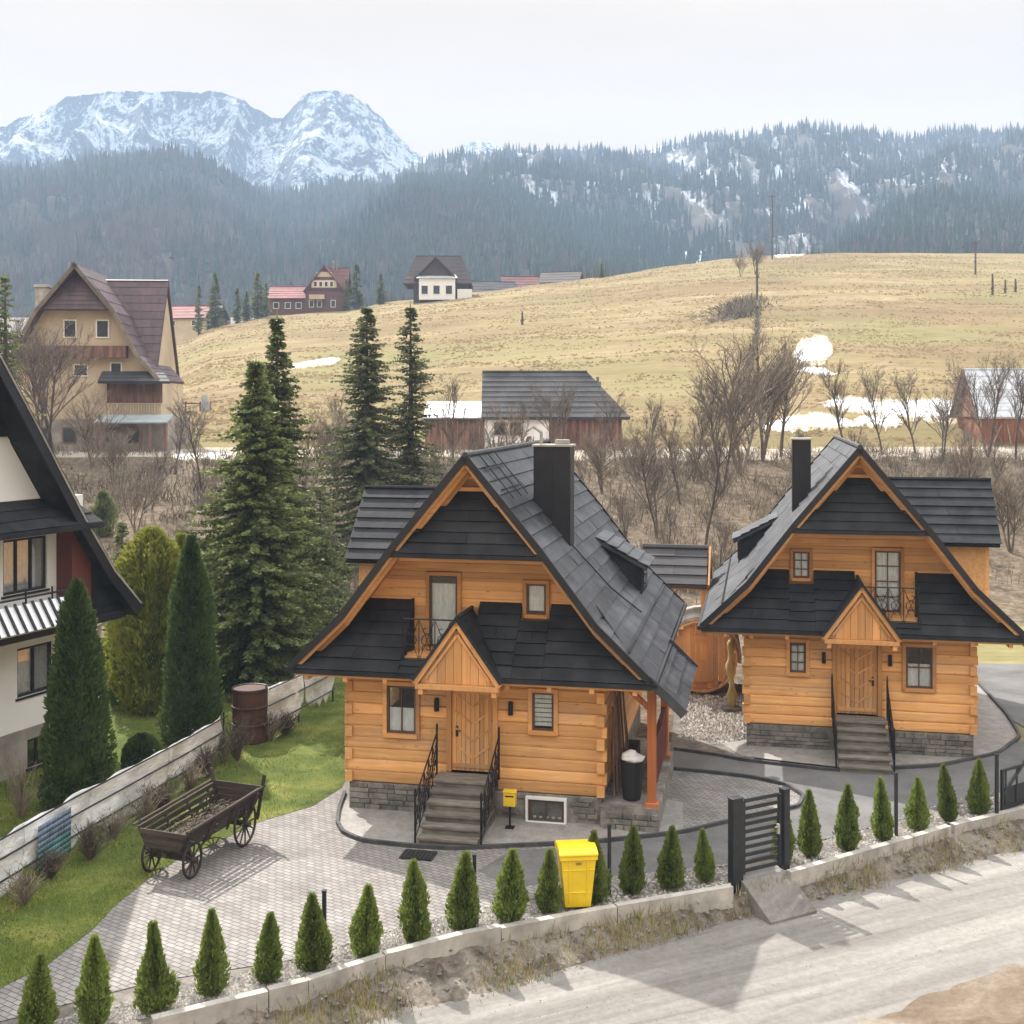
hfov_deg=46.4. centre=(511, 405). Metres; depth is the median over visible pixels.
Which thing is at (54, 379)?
bare tree
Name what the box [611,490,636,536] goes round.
bare tree
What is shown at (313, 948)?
hedge thuja
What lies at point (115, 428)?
window
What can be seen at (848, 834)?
hedge thuja
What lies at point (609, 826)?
fence post
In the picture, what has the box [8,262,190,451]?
chalet
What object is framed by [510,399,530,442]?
bare tree
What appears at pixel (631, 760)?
rubbish bin
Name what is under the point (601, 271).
spruce tree
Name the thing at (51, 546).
guest house
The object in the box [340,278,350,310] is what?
spruce tree
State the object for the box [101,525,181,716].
thuja tree
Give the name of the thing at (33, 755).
cellar window
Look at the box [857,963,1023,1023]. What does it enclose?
verge
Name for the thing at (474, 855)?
fence post
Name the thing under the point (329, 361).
snow patch
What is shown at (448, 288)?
window
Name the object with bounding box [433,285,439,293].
window
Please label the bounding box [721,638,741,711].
carved post
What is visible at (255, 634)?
spruce tree
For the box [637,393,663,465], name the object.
bare tree
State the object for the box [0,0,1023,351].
sky
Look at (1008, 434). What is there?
prop timber
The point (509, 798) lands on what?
letterbox
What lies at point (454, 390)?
bare tree
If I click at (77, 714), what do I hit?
thuja tree
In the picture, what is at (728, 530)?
bare tree
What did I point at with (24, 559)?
balcony window
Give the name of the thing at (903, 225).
forest
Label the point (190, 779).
bare shrub
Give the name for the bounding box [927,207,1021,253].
hill
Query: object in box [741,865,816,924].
gate ramp
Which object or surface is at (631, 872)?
hedge thuja
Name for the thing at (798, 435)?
bare tree
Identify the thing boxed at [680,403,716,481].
bare tree
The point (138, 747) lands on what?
clipped bush
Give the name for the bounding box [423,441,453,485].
bare tree
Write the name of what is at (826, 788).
drive
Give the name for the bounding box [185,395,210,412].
paddock rail
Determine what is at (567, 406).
bare tree
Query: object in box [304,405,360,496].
bare tree
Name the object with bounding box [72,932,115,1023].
hedge thuja
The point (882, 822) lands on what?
hedge thuja
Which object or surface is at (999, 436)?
prop timber
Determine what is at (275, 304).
window
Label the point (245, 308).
spruce tree
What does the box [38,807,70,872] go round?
banner
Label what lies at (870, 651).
door
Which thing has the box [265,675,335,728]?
sheeted fence
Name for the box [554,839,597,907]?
wheelie bin
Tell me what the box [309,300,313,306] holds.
window
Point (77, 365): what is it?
window
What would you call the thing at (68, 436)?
window
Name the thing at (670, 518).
bare tree
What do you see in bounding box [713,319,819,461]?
bare tree
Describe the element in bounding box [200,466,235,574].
bare tree
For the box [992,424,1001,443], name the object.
prop timber
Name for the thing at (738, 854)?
street gate
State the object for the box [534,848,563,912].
hedge thuja
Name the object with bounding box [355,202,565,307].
hill
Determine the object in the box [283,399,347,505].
bare tree
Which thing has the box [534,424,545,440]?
door
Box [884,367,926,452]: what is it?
bare tree
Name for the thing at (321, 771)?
lawn
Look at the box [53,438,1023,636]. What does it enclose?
scrub
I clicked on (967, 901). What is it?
road
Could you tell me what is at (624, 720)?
leaning board
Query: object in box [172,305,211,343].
cottage
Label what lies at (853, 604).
timber house
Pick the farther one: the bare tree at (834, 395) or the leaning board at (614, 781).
the bare tree at (834, 395)
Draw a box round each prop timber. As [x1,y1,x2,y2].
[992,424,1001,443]
[994,426,1003,444]
[1006,424,1011,444]
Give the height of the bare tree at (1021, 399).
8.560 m
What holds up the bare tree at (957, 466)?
on the ground at (1006, 599)
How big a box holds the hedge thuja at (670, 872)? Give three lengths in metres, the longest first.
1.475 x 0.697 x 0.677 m
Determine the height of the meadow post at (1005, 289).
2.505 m
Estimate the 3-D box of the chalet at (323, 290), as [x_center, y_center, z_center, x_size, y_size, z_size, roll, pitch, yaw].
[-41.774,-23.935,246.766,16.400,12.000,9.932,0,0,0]
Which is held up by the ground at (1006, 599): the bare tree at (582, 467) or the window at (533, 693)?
the bare tree at (582, 467)
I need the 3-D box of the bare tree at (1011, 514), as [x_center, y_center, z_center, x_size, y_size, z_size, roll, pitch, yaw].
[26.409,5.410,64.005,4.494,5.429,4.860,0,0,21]
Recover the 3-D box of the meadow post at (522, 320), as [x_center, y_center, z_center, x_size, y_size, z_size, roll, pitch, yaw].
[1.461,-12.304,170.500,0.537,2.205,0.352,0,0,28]
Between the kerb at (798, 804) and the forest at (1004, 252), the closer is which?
the kerb at (798, 804)
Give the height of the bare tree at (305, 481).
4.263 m
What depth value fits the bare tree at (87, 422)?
79.80 m
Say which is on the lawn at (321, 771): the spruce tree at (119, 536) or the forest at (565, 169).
the spruce tree at (119, 536)
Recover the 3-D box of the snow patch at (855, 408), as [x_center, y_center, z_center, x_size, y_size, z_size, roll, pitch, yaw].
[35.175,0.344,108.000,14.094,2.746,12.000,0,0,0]
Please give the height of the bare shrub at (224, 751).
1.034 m
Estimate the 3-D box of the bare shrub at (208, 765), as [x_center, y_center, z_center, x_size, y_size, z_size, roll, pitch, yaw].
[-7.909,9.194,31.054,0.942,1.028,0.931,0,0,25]
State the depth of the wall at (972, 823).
27.82 m
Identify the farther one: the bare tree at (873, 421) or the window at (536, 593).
the bare tree at (873, 421)
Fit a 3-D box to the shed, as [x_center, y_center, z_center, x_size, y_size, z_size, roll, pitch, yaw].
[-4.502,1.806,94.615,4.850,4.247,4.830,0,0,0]
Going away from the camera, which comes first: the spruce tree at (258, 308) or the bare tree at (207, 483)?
the bare tree at (207, 483)
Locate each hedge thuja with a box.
[15,952,59,1023]
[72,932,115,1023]
[133,919,180,1014]
[192,907,231,996]
[250,911,283,985]
[293,891,334,972]
[348,882,384,957]
[396,858,432,942]
[444,849,481,930]
[490,847,531,922]
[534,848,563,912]
[588,830,612,904]
[618,825,647,895]
[655,824,686,889]
[693,827,715,882]
[770,812,797,859]
[795,789,822,857]
[832,782,862,850]
[869,775,894,840]
[903,776,931,830]
[936,763,958,824]
[963,758,993,814]
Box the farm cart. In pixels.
[132,768,265,879]
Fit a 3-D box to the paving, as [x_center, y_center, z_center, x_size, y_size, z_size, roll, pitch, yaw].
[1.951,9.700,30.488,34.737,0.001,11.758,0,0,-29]
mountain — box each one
[0,90,446,193]
[445,141,681,157]
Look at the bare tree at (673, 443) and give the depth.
71.76 m
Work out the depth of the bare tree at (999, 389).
84.66 m
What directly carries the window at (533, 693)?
in the timber house at (509, 616)
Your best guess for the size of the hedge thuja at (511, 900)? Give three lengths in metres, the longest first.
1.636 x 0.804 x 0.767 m
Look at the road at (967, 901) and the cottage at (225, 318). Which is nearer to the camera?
the road at (967, 901)
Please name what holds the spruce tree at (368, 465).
on the ground at (1006, 599)
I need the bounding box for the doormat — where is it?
[399,849,436,860]
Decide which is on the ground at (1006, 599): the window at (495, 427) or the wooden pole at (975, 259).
the wooden pole at (975, 259)
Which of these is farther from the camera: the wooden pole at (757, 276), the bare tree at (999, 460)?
the wooden pole at (757, 276)
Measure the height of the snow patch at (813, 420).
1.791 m
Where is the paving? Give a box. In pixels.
[0,737,956,1020]
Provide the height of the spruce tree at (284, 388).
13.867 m
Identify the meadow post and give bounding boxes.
[520,311,523,324]
[991,273,993,294]
[1003,280,1006,292]
[1014,279,1016,291]
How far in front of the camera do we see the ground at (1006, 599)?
144.67 m
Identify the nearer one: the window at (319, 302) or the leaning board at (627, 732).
the leaning board at (627, 732)
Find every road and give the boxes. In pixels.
[358,851,1023,1023]
[974,663,1023,725]
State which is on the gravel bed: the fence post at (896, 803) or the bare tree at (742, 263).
the fence post at (896, 803)
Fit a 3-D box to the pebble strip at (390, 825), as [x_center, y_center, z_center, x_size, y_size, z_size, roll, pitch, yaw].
[0.113,9.688,28.038,8.325,0.001,3.564,0,0,-7]
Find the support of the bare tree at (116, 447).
on the ground at (1006, 599)
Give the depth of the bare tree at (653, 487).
65.05 m
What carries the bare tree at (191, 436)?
on the ground at (1006, 599)
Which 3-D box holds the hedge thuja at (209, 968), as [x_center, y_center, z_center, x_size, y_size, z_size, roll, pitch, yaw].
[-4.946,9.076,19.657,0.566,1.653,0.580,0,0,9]
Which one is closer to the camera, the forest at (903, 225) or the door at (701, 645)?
the door at (701, 645)
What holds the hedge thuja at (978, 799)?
on the gravel bed
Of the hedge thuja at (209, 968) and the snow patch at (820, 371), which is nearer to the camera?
the hedge thuja at (209, 968)
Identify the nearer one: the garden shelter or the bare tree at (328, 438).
the garden shelter
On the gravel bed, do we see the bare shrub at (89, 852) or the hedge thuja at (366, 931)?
the hedge thuja at (366, 931)
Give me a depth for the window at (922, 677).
33.12 m
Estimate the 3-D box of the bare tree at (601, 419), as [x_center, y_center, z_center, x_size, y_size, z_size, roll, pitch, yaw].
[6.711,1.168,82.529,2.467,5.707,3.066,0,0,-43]
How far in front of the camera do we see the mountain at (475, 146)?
1707.65 m
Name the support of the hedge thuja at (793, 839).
on the gravel bed
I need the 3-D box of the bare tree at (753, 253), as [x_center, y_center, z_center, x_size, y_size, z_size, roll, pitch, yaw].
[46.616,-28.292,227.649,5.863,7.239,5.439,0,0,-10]
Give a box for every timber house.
[284,425,697,844]
[697,435,1023,774]
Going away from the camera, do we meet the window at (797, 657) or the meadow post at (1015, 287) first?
the window at (797, 657)
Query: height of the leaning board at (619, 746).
2.004 m
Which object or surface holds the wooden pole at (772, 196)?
on the ground at (1006, 599)
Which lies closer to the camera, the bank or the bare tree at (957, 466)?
the bank
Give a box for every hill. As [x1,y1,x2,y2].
[0,162,367,316]
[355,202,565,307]
[380,130,1023,264]
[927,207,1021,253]
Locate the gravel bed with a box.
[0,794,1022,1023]
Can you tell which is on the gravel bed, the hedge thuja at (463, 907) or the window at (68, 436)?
the hedge thuja at (463, 907)
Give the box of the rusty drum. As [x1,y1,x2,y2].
[231,683,268,744]
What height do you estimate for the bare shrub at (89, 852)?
0.905 m
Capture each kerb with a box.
[336,790,727,849]
[673,766,804,818]
[674,681,1020,771]
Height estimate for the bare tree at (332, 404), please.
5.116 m
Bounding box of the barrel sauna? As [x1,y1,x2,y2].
[674,605,741,693]
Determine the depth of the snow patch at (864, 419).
102.95 m
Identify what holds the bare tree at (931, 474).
on the ground at (1006, 599)
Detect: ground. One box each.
[20,253,1023,824]
[670,683,753,758]
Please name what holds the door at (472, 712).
in the timber house at (509, 616)
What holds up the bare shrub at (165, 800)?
on the lawn at (321, 771)
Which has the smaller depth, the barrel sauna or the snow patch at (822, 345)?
the barrel sauna
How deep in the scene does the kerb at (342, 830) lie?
26.38 m
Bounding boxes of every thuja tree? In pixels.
[35,577,117,811]
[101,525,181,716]
[102,626,124,709]
[154,533,224,745]
[174,531,185,548]
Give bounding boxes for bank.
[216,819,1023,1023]
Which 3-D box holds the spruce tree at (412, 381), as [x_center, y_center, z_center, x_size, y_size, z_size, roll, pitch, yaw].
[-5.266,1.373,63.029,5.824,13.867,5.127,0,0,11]
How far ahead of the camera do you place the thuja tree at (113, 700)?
38.07 m
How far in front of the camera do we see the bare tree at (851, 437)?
75.92 m
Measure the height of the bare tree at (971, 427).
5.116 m
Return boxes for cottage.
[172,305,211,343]
[206,304,229,329]
[471,280,516,291]
[500,276,538,286]
[539,271,583,283]
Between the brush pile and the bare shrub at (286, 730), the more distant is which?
the brush pile
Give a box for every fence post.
[322,889,326,923]
[472,853,476,872]
[607,824,611,896]
[894,772,897,835]
[994,753,998,813]
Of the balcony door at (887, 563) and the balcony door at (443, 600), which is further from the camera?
the balcony door at (887, 563)
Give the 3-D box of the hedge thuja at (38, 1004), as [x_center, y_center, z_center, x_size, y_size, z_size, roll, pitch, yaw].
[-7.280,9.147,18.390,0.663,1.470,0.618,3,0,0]
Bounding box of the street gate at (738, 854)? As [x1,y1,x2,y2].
[727,786,790,893]
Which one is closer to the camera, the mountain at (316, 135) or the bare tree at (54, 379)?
the bare tree at (54, 379)
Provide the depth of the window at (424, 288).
231.26 m
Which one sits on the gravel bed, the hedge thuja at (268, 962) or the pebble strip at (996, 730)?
the hedge thuja at (268, 962)
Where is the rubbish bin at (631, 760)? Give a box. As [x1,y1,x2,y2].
[620,749,644,800]
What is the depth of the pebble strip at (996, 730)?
33.73 m
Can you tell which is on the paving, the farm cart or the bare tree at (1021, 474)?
the farm cart
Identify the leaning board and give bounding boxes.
[612,706,615,795]
[614,691,618,791]
[617,691,621,756]
[617,701,620,787]
[619,691,624,751]
[622,691,627,750]
[622,697,629,749]
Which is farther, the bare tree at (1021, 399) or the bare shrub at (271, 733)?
the bare tree at (1021, 399)
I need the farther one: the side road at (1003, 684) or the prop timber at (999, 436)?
the prop timber at (999, 436)
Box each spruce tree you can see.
[0,273,45,416]
[97,522,130,638]
[174,360,349,700]
[192,285,205,334]
[204,273,224,327]
[211,310,351,640]
[229,288,242,322]
[241,291,251,320]
[247,272,267,318]
[263,283,272,316]
[302,486,355,628]
[306,306,420,550]
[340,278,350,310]
[348,264,366,308]
[355,300,458,518]
[375,274,387,304]
[597,263,604,277]
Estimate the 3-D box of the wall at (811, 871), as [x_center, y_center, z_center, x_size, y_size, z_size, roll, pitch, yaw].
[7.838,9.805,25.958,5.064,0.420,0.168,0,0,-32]
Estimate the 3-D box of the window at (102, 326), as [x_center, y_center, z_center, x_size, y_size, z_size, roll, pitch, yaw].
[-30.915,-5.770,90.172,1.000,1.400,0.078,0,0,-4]
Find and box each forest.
[0,138,540,315]
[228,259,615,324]
[335,162,701,309]
[344,115,1023,263]
[733,242,1022,257]
[811,181,1023,253]
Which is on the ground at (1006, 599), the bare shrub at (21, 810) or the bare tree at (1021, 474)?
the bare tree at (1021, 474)
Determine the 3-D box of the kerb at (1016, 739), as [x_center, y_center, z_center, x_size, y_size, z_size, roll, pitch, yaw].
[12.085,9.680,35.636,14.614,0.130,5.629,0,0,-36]
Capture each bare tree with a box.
[0,300,78,451]
[0,302,44,376]
[7,320,102,442]
[52,385,126,466]
[93,424,139,482]
[108,456,172,534]
[144,441,173,510]
[165,386,215,489]
[168,399,197,473]
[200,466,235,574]
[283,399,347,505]
[298,469,324,519]
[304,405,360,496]
[323,391,355,460]
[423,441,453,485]
[424,374,470,465]
[464,420,492,450]
[467,400,542,447]
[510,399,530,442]
[527,381,582,443]
[572,424,629,494]
[574,451,598,491]
[589,384,629,459]
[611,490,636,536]
[612,418,663,481]
[613,433,679,537]
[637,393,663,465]
[651,409,688,503]
[652,503,679,543]
[674,409,750,544]
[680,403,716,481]
[682,364,773,493]
[684,323,796,475]
[707,517,736,569]
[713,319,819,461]
[732,250,749,276]
[742,238,767,274]
[752,338,823,456]
[781,428,806,462]
[812,357,854,437]
[844,426,869,453]
[853,362,894,452]
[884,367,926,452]
[918,383,971,460]
[922,464,937,476]
[938,422,996,477]
[940,349,1021,456]
[956,410,984,473]
[967,454,1023,552]
[981,435,1013,502]
[998,350,1023,459]
[1011,451,1023,519]
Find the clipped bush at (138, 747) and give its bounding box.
[120,732,162,768]
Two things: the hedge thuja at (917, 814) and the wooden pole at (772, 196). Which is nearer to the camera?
the hedge thuja at (917, 814)
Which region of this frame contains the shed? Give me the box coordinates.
[422,401,484,449]
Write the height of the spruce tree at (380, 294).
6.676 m
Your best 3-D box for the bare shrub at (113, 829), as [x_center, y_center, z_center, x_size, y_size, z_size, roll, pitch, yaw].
[-8.827,9.313,26.667,0.967,0.792,1.005,0,0,-15]
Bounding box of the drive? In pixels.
[478,741,1023,885]
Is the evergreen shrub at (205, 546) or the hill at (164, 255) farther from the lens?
the hill at (164, 255)
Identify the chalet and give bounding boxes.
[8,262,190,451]
[267,261,351,315]
[403,255,472,303]
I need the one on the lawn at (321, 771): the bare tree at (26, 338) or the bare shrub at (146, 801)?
the bare shrub at (146, 801)
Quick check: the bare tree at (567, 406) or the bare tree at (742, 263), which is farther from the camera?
the bare tree at (742, 263)
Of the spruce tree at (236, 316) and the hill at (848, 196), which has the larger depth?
the hill at (848, 196)
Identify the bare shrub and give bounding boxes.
[0,753,52,818]
[0,857,49,905]
[29,843,72,878]
[64,816,117,859]
[93,802,138,839]
[123,783,171,820]
[141,776,185,810]
[169,754,210,788]
[192,736,225,777]
[213,721,238,761]
[218,714,258,760]
[256,708,288,740]
[272,708,304,735]
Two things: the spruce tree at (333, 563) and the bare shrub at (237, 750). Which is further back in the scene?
the spruce tree at (333, 563)
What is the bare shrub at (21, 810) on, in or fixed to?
on the lawn at (321, 771)
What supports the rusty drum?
on the lawn at (321, 771)
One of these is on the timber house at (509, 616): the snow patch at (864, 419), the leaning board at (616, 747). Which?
the leaning board at (616, 747)
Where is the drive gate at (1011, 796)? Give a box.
[1000,760,1023,809]
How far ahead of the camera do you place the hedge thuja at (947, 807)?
27.82 m
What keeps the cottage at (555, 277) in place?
on the ground at (1006, 599)
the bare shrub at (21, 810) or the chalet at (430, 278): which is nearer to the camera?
the bare shrub at (21, 810)
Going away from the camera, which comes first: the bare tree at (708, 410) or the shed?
the bare tree at (708, 410)
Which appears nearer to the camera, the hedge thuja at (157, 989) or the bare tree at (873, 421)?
the hedge thuja at (157, 989)
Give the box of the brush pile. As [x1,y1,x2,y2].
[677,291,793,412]
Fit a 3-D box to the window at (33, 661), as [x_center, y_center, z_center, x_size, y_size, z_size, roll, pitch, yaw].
[-12.798,7.080,31.953,0.210,1.360,1.370,0,0,23]
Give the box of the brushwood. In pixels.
[161,799,246,841]
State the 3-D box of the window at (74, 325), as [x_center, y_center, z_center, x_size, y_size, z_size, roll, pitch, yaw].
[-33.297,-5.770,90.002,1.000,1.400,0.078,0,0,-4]
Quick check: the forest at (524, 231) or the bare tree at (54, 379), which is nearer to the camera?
the bare tree at (54, 379)
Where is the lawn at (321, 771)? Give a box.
[0,636,392,986]
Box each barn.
[481,371,629,449]
[949,368,1023,442]
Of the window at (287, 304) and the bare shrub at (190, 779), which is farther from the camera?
the window at (287, 304)
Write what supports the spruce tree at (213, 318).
on the ground at (1006, 599)
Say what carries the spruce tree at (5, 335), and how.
on the ground at (1006, 599)
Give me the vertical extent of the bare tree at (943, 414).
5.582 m
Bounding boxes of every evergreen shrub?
[87,490,122,536]
[199,537,218,579]
[322,545,358,590]
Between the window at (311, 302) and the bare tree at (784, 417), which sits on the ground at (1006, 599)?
the bare tree at (784, 417)
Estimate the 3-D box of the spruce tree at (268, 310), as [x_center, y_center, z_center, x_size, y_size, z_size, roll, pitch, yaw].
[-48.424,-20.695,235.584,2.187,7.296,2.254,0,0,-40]
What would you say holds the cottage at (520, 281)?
on the ground at (1006, 599)
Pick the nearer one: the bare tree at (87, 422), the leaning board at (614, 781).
the leaning board at (614, 781)
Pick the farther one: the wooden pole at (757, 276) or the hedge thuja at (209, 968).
the wooden pole at (757, 276)
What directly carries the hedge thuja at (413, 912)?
on the gravel bed
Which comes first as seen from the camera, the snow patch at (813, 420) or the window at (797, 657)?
the window at (797, 657)
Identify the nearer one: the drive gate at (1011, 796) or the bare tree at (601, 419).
the drive gate at (1011, 796)
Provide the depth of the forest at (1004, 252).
347.82 m
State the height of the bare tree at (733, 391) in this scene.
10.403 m
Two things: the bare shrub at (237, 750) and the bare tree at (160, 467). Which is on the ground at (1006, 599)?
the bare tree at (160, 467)
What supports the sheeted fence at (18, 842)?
on the lawn at (321, 771)
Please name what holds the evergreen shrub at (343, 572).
on the ground at (1006, 599)
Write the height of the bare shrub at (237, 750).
1.301 m
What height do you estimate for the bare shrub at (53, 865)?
0.727 m
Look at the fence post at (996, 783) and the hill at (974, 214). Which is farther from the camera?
the hill at (974, 214)
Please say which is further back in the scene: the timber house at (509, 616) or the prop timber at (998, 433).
the prop timber at (998, 433)
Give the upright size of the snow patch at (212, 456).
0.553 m
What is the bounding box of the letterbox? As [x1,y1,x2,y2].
[502,788,517,828]
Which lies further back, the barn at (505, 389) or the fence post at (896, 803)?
the barn at (505, 389)
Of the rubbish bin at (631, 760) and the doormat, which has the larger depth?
the rubbish bin at (631, 760)
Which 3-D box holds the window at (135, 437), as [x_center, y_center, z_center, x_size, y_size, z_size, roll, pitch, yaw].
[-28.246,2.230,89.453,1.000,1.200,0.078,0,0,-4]
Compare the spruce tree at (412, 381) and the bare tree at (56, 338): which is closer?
the spruce tree at (412, 381)
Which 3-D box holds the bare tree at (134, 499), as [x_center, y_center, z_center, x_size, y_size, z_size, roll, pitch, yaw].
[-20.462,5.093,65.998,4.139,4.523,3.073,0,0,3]
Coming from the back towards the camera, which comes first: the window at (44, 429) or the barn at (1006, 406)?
the barn at (1006, 406)
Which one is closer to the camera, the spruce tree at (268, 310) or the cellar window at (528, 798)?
the cellar window at (528, 798)
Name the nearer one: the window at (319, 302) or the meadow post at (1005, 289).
the meadow post at (1005, 289)
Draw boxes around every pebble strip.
[339,799,682,843]
[720,685,1016,766]
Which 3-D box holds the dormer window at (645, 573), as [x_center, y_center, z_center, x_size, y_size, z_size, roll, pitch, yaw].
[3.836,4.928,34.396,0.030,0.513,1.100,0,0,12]
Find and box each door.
[426,571,461,650]
[452,691,492,771]
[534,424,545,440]
[691,635,711,681]
[837,644,876,714]
[871,547,903,615]
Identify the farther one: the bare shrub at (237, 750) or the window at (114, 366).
the window at (114, 366)
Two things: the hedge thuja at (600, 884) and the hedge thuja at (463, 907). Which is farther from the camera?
the hedge thuja at (600, 884)
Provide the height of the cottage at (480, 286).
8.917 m
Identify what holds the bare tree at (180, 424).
on the ground at (1006, 599)
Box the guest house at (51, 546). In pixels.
[0,352,143,781]
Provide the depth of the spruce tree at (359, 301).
242.17 m
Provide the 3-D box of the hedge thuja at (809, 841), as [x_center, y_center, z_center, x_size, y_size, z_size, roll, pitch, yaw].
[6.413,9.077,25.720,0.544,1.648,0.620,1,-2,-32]
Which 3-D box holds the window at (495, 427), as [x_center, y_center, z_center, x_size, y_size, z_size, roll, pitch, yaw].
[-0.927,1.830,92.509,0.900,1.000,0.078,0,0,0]
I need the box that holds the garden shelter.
[643,544,711,683]
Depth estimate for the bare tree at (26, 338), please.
84.53 m
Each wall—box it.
[151,884,732,1023]
[786,824,950,886]
[950,805,1023,835]
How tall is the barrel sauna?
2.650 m
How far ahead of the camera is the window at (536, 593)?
28.46 m
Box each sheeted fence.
[0,712,226,898]
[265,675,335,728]
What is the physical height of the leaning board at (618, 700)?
2.234 m
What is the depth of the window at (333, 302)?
242.96 m
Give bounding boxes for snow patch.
[171,450,231,461]
[292,357,340,369]
[759,412,860,433]
[774,254,804,257]
[792,334,833,368]
[798,366,837,376]
[818,395,956,424]
[853,415,903,431]
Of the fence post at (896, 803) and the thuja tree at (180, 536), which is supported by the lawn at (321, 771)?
the thuja tree at (180, 536)
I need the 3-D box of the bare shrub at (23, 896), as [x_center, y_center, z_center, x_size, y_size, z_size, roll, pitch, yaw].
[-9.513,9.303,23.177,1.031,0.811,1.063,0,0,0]
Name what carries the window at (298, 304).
in the chalet at (323, 290)
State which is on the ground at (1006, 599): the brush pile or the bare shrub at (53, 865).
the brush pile
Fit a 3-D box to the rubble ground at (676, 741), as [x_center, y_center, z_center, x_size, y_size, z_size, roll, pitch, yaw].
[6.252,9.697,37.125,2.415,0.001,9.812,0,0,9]
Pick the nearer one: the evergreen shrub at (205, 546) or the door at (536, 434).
the evergreen shrub at (205, 546)
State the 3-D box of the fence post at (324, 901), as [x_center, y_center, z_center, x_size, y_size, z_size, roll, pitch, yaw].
[-3.308,9.171,21.047,0.084,1.258,0.099,0,0,0]
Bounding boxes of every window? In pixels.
[1,535,49,598]
[15,641,50,701]
[26,736,47,771]
[42,427,47,438]
[62,427,75,442]
[63,319,76,337]
[73,364,87,376]
[96,320,108,337]
[106,427,119,442]
[110,362,121,370]
[128,427,138,442]
[273,302,278,308]
[285,302,290,308]
[296,302,301,308]
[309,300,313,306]
[317,300,321,306]
[331,300,335,306]
[383,681,420,738]
[421,285,427,293]
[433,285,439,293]
[445,285,452,293]
[494,423,505,434]
[523,579,549,618]
[525,795,566,823]
[528,688,557,735]
[643,569,647,587]
[786,638,809,676]
[790,548,812,581]
[902,643,935,692]
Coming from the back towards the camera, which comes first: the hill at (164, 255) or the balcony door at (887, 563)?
the hill at (164, 255)
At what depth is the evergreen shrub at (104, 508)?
65.77 m
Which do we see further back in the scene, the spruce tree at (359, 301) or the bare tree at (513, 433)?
the spruce tree at (359, 301)
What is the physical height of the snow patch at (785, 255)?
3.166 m
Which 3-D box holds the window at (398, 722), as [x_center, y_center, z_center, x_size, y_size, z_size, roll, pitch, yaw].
[-2.634,7.270,28.578,0.920,1.340,0.220,0,0,12]
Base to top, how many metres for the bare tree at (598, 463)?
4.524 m
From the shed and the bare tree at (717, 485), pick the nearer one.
the bare tree at (717, 485)
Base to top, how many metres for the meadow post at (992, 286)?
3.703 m
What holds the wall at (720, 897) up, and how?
on the bank
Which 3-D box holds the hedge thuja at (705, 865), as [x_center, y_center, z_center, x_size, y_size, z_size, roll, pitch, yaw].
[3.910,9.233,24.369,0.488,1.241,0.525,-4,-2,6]
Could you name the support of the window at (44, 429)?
in the chalet at (135, 367)
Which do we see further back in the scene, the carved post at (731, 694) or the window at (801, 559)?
the carved post at (731, 694)
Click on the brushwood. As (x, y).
(200, 816)
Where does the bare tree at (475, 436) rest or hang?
on the ground at (1006, 599)
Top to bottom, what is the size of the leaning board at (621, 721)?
1.999 m
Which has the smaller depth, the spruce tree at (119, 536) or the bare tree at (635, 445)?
the spruce tree at (119, 536)
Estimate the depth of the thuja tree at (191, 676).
33.82 m
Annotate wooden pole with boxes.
[756,249,759,299]
[769,194,774,258]
[974,240,978,274]

